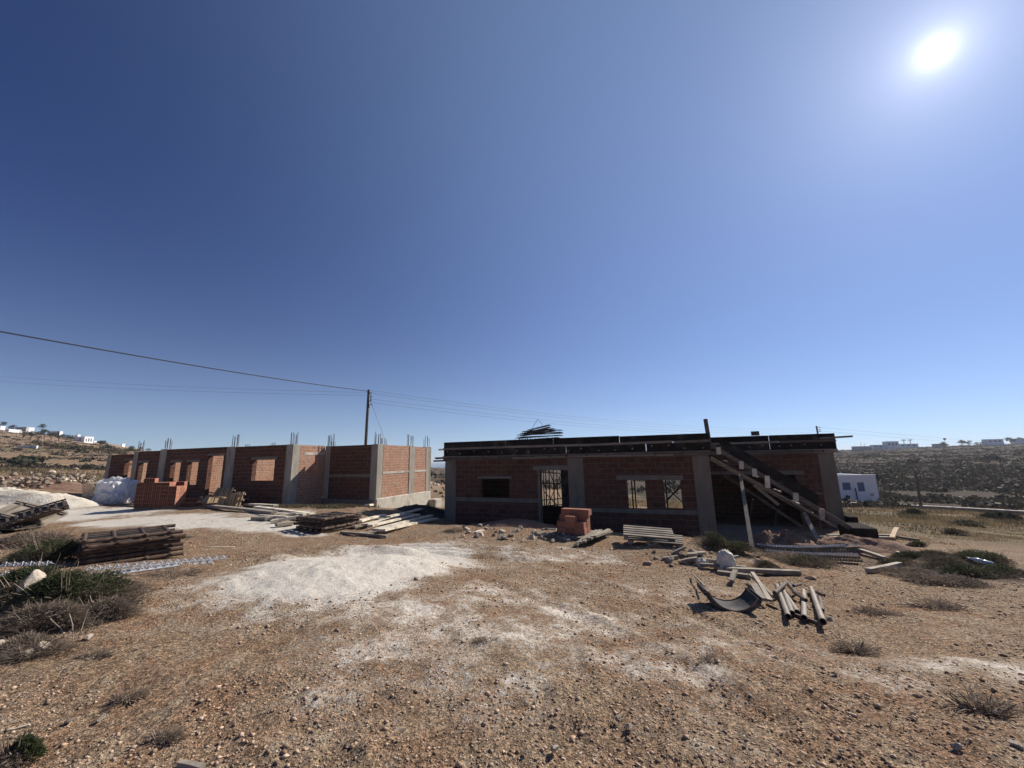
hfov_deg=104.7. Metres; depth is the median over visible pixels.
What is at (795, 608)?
steel tube
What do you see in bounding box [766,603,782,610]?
steel bar
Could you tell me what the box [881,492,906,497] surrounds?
shrub
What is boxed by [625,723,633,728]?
stone
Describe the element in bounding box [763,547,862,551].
spacer strip
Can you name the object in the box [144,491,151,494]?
clay block
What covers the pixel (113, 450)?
hedge bush
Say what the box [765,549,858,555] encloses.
spacer strip
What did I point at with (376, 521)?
plank
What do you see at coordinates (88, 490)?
paper sack
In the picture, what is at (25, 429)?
grey house
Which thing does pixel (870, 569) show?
plank
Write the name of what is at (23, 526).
slatted panel
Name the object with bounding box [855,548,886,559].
plank
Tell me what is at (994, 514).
shrub
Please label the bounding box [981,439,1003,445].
white house
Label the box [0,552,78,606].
shrub
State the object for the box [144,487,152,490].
clay block
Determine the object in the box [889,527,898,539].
plank
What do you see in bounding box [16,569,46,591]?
rock
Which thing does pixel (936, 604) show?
dead tuft
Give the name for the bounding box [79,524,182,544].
scaffold frame
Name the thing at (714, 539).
shrub
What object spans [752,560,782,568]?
shrub
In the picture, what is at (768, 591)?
plank
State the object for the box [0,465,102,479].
dry grass
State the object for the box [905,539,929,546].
shrub
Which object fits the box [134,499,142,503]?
clay block
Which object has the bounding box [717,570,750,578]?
plank
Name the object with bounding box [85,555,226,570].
spacer strip
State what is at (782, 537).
soil heap
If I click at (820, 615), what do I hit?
steel tube
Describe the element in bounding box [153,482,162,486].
clay block
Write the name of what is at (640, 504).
dry grass
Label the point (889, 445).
white house
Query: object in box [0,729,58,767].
shrub
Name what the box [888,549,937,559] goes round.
shrub
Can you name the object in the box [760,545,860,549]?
spacer strip
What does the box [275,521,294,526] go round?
plank
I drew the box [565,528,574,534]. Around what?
clay block
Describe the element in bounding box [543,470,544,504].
steel prop
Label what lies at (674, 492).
scaffold frame
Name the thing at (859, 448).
grey house
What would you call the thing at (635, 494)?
steel prop
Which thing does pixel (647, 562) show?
rock
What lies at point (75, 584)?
shrub
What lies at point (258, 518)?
plank
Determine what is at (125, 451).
hedge bush
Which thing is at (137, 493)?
clay block
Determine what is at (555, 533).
rubble
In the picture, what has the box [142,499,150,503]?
clay block
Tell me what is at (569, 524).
clay block
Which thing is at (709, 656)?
dead tuft
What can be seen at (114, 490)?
bulk bag
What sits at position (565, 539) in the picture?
plank
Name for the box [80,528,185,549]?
scaffold frame
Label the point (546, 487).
steel prop
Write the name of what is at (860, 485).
window
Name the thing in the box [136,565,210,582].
dead tuft
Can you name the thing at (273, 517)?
plank
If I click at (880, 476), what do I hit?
hillside bushes
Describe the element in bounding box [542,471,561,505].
scaffold frame
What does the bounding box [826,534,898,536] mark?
plank
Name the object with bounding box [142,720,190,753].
dead tuft
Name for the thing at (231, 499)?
wooden pallet
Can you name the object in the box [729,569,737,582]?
plank
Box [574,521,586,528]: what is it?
clay block
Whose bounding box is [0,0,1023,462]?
sky
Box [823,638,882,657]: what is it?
dead tuft
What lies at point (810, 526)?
timber prop
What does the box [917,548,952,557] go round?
shrub
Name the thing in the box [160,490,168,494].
clay block
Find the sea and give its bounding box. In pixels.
[431,463,444,467]
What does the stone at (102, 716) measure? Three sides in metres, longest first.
0.058 x 0.040 x 0.024 m
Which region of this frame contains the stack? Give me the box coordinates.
[517,419,562,439]
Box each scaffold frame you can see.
[75,534,179,554]
[77,551,183,566]
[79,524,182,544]
[79,539,182,564]
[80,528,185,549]
[80,542,183,558]
[293,518,359,526]
[293,524,358,533]
[295,515,361,523]
[296,511,361,520]
[296,521,361,530]
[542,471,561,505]
[664,484,681,503]
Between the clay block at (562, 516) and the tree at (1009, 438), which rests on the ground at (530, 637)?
the tree at (1009, 438)
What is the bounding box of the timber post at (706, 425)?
[703,419,711,448]
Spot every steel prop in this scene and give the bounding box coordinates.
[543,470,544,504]
[545,470,546,505]
[553,470,554,504]
[631,480,633,507]
[634,480,636,507]
[665,480,668,507]
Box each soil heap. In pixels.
[394,504,444,518]
[753,529,818,552]
[811,534,917,553]
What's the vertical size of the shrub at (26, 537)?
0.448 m
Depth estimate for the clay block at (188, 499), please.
17.79 m
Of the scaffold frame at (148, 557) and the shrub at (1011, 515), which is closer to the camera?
the scaffold frame at (148, 557)
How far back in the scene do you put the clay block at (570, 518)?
10.44 m
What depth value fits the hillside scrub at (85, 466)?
87.61 m
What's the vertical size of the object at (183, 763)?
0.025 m
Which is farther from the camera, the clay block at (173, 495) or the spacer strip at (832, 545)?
the clay block at (173, 495)
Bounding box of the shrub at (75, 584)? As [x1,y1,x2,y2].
[0,561,162,627]
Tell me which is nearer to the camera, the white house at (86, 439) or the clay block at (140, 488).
the clay block at (140, 488)
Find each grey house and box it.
[16,427,28,431]
[851,446,871,450]
[932,444,946,447]
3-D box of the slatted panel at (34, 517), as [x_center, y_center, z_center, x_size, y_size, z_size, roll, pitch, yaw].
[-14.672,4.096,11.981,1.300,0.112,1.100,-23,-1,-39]
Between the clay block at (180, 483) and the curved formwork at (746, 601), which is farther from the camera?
the clay block at (180, 483)
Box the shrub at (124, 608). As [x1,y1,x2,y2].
[71,590,152,624]
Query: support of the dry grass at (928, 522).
on the ground at (530, 637)
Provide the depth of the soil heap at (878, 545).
10.96 m
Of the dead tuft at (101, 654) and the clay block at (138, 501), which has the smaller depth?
the dead tuft at (101, 654)
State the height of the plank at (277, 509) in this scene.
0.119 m
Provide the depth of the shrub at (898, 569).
7.52 m
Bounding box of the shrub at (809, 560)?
[775,550,845,569]
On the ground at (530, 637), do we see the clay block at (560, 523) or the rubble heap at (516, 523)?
the rubble heap at (516, 523)
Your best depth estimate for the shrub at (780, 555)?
9.07 m
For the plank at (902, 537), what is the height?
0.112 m
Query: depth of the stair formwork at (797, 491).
12.82 m
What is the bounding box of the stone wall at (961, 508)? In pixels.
[853,502,1023,514]
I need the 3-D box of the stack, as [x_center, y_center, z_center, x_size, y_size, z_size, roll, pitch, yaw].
[1.242,2.425,18.199,2.205,1.630,0.446,-5,-12,21]
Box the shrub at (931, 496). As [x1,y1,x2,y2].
[924,494,940,499]
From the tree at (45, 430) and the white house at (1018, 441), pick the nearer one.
the tree at (45, 430)
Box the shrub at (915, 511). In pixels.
[898,508,929,515]
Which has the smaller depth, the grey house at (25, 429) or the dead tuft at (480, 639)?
the dead tuft at (480, 639)
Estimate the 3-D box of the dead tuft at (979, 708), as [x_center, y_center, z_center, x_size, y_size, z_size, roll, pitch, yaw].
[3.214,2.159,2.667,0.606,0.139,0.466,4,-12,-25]
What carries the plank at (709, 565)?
on the ground at (530, 637)
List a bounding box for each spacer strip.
[0,561,54,566]
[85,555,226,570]
[90,559,213,573]
[101,562,179,573]
[756,543,857,547]
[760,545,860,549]
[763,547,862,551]
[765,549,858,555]
[770,551,860,558]
[776,555,862,561]
[831,561,858,565]
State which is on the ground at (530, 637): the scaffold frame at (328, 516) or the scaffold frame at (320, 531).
the scaffold frame at (320, 531)
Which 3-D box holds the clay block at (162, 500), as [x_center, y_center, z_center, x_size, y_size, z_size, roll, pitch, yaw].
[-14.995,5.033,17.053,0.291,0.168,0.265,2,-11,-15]
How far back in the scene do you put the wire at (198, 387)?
48.60 m
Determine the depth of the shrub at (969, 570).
7.51 m
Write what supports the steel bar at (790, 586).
on the steel bar at (777, 590)
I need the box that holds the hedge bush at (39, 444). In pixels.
[33,440,43,446]
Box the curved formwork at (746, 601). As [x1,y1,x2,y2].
[697,581,761,613]
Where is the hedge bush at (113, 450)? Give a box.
[109,447,119,453]
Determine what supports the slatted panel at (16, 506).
on the ground at (530, 637)
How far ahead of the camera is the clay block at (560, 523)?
10.57 m
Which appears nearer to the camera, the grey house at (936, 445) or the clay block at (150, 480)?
the clay block at (150, 480)
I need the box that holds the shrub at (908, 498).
[895,495,918,500]
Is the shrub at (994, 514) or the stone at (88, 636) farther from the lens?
the shrub at (994, 514)
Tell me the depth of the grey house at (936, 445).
324.12 m
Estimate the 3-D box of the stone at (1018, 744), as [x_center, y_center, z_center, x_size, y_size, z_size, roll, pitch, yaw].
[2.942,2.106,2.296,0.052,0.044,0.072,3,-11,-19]
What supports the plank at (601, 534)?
on the plank
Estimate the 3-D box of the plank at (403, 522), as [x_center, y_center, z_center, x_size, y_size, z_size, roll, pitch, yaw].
[-3.544,4.707,13.547,0.213,0.432,5.592,-2,-11,4]
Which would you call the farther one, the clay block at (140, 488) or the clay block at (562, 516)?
the clay block at (140, 488)
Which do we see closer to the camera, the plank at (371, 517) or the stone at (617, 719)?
the stone at (617, 719)
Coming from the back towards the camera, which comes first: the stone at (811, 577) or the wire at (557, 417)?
the wire at (557, 417)
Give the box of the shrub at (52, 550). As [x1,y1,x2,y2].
[0,529,91,566]
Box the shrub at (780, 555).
[752,548,838,564]
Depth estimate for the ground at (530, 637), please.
3.47 m
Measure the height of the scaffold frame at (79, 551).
0.070 m
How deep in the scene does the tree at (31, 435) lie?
148.97 m
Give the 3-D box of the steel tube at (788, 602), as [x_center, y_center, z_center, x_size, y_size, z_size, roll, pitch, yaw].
[3.867,3.003,5.573,0.061,0.324,2.241,-7,-12,29]
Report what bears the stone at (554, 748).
on the ground at (530, 637)
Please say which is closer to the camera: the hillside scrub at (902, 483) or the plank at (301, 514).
the plank at (301, 514)
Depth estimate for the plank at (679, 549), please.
8.60 m
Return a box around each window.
[842,483,850,489]
[857,482,864,490]
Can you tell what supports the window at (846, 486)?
in the white house at (857, 487)
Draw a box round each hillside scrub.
[0,430,141,469]
[431,467,680,493]
[834,444,1023,509]
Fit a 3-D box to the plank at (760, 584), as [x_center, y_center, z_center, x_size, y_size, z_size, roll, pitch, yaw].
[3.708,3.006,5.893,0.067,0.059,1.458,-6,-12,22]
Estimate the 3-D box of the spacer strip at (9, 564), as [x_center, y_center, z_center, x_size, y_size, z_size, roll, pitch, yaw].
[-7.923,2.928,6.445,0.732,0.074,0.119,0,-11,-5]
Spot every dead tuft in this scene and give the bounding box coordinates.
[71,645,117,664]
[103,684,154,708]
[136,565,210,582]
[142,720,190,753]
[442,527,465,533]
[469,633,499,645]
[691,652,732,667]
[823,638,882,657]
[843,604,909,617]
[880,594,976,613]
[933,684,1023,717]
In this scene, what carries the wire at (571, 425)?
attached to the utility pole
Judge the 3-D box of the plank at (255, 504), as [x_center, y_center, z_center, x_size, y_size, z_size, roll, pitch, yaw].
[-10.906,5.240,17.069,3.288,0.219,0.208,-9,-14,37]
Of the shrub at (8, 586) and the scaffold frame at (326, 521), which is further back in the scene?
the scaffold frame at (326, 521)
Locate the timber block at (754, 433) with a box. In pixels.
[751,431,758,435]
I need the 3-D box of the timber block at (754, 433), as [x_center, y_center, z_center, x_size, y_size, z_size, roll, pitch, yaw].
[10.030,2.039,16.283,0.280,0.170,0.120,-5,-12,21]
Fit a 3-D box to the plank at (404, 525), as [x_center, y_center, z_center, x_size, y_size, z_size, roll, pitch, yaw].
[-3.265,4.653,13.180,0.228,0.527,5.417,-2,-11,4]
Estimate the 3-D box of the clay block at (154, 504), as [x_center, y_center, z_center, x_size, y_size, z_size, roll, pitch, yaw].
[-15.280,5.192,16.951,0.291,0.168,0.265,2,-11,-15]
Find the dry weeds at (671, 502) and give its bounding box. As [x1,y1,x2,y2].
[628,496,679,507]
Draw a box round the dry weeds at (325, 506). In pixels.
[244,502,378,508]
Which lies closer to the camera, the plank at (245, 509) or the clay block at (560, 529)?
the clay block at (560, 529)
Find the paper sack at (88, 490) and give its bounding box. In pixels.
[82,483,95,499]
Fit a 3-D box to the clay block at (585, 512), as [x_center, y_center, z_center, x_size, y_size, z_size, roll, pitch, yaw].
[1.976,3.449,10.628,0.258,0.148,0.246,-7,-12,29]
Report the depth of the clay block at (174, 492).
17.11 m
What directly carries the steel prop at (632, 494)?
on the brick building at (491, 481)
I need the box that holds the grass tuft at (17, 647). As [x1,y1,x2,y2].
[0,630,92,667]
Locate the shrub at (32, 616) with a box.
[0,594,115,638]
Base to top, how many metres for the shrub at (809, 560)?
0.302 m
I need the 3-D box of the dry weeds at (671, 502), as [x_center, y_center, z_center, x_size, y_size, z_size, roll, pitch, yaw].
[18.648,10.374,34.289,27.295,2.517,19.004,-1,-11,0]
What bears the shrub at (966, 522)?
on the ground at (530, 637)
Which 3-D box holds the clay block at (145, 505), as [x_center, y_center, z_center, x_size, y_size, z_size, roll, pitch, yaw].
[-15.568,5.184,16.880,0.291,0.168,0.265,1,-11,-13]
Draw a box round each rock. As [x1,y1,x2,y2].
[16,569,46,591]
[21,648,34,657]
[34,641,51,655]
[643,561,651,564]
[678,552,686,556]
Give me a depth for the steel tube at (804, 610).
4.79 m
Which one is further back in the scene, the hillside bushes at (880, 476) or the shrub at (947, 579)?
the hillside bushes at (880, 476)
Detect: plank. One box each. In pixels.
[1,723,29,730]
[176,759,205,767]
[207,505,276,513]
[243,503,278,506]
[251,516,270,519]
[253,506,315,514]
[258,514,289,518]
[265,512,295,520]
[270,515,298,523]
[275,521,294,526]
[277,513,305,515]
[340,531,388,537]
[356,514,386,521]
[361,513,413,525]
[367,514,419,526]
[372,515,432,530]
[378,518,438,530]
[385,508,422,517]
[547,532,569,541]
[593,531,612,537]
[662,555,678,559]
[671,546,685,554]
[680,556,696,562]
[687,552,697,556]
[688,551,705,554]
[692,573,705,586]
[700,563,745,566]
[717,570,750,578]
[724,566,801,575]
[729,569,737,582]
[748,574,776,598]
[750,572,772,602]
[750,583,767,601]
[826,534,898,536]
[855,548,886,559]
[865,562,902,572]
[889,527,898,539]
[896,536,919,540]
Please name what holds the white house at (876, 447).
on the ground at (530, 637)
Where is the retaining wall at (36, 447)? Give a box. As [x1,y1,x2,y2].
[18,446,38,448]
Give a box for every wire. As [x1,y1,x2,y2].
[0,381,322,394]
[2,376,366,392]
[371,390,817,428]
[371,402,768,435]
[372,393,798,430]
[375,399,802,432]
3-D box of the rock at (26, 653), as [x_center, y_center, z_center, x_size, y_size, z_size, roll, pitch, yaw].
[-4.257,2.372,3.476,0.135,0.081,0.093,-12,-23,40]
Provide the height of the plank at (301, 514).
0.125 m
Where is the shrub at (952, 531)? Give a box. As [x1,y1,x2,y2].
[938,527,971,536]
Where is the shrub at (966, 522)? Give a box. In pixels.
[946,518,991,528]
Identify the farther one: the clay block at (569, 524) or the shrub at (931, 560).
the clay block at (569, 524)
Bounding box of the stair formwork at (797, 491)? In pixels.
[709,437,889,539]
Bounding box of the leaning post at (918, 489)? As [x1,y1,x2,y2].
[914,471,921,502]
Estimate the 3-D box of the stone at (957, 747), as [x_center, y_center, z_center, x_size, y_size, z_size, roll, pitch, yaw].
[2.596,2.111,2.303,0.064,0.037,0.043,1,-11,-10]
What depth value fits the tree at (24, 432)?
168.29 m
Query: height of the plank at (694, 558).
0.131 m
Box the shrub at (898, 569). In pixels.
[863,564,931,577]
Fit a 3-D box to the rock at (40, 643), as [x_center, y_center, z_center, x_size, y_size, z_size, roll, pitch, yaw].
[-4.219,2.383,3.551,0.112,0.128,0.153,7,-14,-37]
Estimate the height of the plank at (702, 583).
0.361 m
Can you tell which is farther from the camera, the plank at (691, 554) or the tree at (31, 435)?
the tree at (31, 435)
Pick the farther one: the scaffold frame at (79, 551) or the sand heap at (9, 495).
the sand heap at (9, 495)
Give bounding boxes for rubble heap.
[0,475,82,492]
[469,518,556,528]
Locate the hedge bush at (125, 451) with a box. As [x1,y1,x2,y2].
[121,449,130,453]
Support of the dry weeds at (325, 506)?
on the ground at (530, 637)
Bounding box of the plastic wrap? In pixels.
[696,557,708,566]
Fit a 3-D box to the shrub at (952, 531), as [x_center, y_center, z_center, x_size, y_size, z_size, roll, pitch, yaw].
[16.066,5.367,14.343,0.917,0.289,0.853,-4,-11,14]
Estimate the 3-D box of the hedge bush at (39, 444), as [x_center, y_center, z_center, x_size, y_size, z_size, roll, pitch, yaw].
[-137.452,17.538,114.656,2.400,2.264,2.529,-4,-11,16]
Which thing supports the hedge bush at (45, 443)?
on the ground at (530, 637)
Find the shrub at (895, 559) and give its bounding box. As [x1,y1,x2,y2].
[875,556,920,565]
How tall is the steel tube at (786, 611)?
0.328 m
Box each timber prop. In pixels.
[739,474,754,552]
[802,512,819,540]
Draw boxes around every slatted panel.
[0,499,67,527]
[0,499,69,524]
[0,506,62,531]
[0,522,43,529]
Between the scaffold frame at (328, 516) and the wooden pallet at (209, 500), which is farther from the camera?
the wooden pallet at (209, 500)
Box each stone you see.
[83,633,93,639]
[96,713,105,722]
[550,745,558,752]
[615,714,620,721]
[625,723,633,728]
[804,576,816,579]
[826,616,834,621]
[950,742,962,751]
[1007,739,1023,750]
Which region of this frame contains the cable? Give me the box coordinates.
[0,331,364,390]
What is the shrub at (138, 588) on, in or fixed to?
on the ground at (530, 637)
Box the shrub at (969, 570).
[929,562,1004,579]
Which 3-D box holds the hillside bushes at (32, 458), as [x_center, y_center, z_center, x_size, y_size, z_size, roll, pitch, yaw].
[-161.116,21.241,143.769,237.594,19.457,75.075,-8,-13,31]
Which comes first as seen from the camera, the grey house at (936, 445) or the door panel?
the door panel
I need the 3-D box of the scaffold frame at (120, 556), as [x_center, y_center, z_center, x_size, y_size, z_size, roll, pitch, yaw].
[-7.447,3.260,7.723,1.250,0.070,1.402,-11,-14,41]
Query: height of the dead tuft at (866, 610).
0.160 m
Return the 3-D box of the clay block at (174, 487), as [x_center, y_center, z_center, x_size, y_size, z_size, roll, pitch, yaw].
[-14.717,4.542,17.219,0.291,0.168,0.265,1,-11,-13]
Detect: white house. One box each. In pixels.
[5,429,21,432]
[74,437,93,442]
[837,473,878,501]
[870,445,882,449]
[882,441,899,449]
[899,444,918,448]
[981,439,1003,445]
[1011,439,1023,444]
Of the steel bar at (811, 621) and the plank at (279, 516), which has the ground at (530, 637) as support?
the plank at (279, 516)
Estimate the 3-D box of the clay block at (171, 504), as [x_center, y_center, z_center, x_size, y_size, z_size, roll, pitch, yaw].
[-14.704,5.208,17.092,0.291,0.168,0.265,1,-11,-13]
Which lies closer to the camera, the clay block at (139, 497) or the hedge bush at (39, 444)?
the clay block at (139, 497)
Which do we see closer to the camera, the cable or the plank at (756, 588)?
the plank at (756, 588)
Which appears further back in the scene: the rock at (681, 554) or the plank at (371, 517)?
the plank at (371, 517)
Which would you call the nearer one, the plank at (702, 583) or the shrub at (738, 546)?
the plank at (702, 583)
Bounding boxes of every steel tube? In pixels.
[775,583,791,619]
[779,583,795,615]
[786,593,800,613]
[801,589,807,620]
[808,586,826,624]
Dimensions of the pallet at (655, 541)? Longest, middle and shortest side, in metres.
1.200 x 0.850 x 0.110 m
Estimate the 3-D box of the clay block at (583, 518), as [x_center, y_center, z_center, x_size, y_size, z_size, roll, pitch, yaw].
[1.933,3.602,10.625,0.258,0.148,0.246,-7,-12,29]
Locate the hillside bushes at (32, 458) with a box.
[0,436,136,464]
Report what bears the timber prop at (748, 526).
on the ground at (530, 637)
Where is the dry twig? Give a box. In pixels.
[50,600,123,641]
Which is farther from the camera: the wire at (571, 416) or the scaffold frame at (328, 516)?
the wire at (571, 416)
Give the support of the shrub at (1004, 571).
on the ground at (530, 637)
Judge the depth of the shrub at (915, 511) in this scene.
27.64 m
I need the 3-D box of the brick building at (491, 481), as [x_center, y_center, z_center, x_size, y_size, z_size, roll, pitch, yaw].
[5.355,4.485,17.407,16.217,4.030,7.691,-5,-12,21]
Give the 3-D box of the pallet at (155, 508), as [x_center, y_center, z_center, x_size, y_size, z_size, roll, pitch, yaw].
[-15.342,5.383,17.181,1.500,0.110,0.821,2,-11,-14]
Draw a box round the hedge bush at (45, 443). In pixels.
[39,441,52,446]
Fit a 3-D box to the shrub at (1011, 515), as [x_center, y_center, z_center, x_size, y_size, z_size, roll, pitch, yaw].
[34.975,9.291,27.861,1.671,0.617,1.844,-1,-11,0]
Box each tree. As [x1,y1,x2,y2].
[19,430,30,438]
[22,431,35,440]
[33,431,44,439]
[40,429,50,439]
[46,433,58,439]
[1006,437,1019,444]
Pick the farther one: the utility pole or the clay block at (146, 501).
the utility pole
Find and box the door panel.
[561,470,568,507]
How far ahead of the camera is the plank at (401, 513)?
14.36 m
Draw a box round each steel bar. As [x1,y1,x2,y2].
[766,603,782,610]
[772,580,788,594]
[787,581,797,592]
[791,613,822,626]
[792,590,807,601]
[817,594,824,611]
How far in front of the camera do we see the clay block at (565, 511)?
10.79 m
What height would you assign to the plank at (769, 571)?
0.106 m
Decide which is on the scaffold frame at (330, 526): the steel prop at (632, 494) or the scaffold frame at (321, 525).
the scaffold frame at (321, 525)
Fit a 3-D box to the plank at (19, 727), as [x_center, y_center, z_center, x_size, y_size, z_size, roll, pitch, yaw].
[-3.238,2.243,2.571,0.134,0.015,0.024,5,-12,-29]
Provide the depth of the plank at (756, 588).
5.35 m
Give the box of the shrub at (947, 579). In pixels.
[889,566,1012,589]
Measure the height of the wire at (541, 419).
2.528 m
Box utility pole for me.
[364,389,371,444]
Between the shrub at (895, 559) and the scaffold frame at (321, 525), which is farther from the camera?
the scaffold frame at (321, 525)
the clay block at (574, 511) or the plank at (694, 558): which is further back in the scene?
the clay block at (574, 511)
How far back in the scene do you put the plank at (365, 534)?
10.70 m
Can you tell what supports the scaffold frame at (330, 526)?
on the scaffold frame at (320, 531)
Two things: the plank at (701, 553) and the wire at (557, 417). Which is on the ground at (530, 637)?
the plank at (701, 553)
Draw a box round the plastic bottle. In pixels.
[967,557,993,564]
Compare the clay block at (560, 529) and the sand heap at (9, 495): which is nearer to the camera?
the clay block at (560, 529)
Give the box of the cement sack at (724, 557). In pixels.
[716,549,735,569]
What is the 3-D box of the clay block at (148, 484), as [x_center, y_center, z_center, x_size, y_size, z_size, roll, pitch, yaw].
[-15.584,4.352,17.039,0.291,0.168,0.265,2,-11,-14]
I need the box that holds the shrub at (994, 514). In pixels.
[977,509,1013,519]
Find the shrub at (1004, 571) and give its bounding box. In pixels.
[964,560,1023,579]
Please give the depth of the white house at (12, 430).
210.86 m
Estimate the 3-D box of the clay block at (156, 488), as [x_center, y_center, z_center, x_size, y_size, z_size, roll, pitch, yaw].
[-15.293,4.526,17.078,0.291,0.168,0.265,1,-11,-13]
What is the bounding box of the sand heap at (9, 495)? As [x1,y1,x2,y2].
[0,487,101,506]
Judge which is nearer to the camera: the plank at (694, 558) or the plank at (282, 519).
the plank at (694, 558)
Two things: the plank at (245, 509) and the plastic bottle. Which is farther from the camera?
the plank at (245, 509)
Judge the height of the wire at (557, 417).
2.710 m
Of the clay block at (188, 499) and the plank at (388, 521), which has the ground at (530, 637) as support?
the plank at (388, 521)
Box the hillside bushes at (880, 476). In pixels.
[834,447,1023,486]
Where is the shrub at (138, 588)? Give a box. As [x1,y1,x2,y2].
[62,566,161,598]
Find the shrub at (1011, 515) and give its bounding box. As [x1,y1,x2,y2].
[1002,510,1023,520]
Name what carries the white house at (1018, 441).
on the ground at (530, 637)
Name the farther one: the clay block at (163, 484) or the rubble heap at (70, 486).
the rubble heap at (70, 486)
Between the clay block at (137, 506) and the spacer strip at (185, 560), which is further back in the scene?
the clay block at (137, 506)
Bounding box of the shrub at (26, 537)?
[0,525,79,549]
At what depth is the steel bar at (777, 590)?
5.70 m
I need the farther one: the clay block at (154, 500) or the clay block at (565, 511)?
the clay block at (154, 500)
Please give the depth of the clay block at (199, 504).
17.47 m
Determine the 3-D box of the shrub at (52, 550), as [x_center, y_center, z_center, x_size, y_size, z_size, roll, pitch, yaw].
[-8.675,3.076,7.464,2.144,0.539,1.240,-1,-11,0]
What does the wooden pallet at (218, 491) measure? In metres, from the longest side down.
1.272 x 0.856 x 0.100 m
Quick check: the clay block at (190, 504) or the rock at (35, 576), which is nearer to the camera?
the rock at (35, 576)
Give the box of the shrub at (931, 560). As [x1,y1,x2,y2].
[903,552,975,569]
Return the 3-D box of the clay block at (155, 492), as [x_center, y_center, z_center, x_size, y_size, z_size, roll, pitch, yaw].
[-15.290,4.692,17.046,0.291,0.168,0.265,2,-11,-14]
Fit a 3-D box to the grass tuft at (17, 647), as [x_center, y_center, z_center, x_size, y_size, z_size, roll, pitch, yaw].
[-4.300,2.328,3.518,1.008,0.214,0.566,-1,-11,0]
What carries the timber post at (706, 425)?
on the brick building at (491, 481)
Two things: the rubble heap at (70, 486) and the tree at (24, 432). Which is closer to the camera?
the rubble heap at (70, 486)
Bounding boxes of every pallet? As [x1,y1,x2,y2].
[133,505,179,510]
[197,496,221,504]
[213,487,235,502]
[218,492,245,506]
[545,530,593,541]
[623,525,674,541]
[627,535,682,547]
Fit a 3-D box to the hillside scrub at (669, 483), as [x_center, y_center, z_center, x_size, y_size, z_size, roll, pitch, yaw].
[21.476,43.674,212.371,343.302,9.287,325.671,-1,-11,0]
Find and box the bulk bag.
[90,476,138,503]
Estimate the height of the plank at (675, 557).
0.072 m
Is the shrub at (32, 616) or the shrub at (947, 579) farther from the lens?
the shrub at (947, 579)
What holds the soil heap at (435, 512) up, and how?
on the ground at (530, 637)
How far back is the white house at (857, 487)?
45.46 m
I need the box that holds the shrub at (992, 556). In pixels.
[946,546,1023,566]
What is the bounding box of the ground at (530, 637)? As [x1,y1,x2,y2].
[0,429,1023,767]
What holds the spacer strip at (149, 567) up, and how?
on the ground at (530, 637)
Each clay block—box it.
[133,504,141,507]
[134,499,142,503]
[135,491,143,495]
[135,495,142,499]
[136,487,144,490]
[137,483,144,486]
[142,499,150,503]
[142,503,150,507]
[143,495,151,498]
[144,478,158,482]
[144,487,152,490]
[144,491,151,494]
[145,483,152,486]
[150,503,158,506]
[151,495,159,498]
[151,499,158,502]
[152,487,160,490]
[152,491,159,494]
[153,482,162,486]
[158,503,166,506]
[159,495,167,498]
[159,499,166,502]
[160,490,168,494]
[161,482,172,486]
[161,486,168,490]
[166,502,177,506]
[167,498,178,502]
[168,490,179,493]
[168,494,178,498]
[169,486,179,489]
[176,481,187,485]
[185,498,192,502]
[186,502,196,506]
[194,502,204,506]
[557,520,564,526]
[557,527,564,532]
[559,514,565,519]
[561,508,571,514]
[565,515,576,521]
[565,522,573,527]
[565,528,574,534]
[570,508,581,514]
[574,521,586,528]
[575,528,587,534]
[578,515,589,521]
[579,508,591,515]
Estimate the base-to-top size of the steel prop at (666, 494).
2.770 m
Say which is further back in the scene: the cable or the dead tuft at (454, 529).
the cable
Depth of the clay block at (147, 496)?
16.84 m
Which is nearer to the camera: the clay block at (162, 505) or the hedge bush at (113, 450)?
the clay block at (162, 505)
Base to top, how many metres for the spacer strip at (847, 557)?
0.101 m
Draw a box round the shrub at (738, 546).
[719,538,765,555]
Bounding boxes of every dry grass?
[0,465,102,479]
[629,497,682,507]
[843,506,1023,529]
[860,519,1023,545]
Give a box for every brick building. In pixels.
[104,432,441,507]
[433,433,858,540]
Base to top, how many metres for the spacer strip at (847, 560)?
0.117 m
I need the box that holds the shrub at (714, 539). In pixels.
[688,529,732,549]
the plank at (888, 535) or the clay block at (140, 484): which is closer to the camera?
the plank at (888, 535)

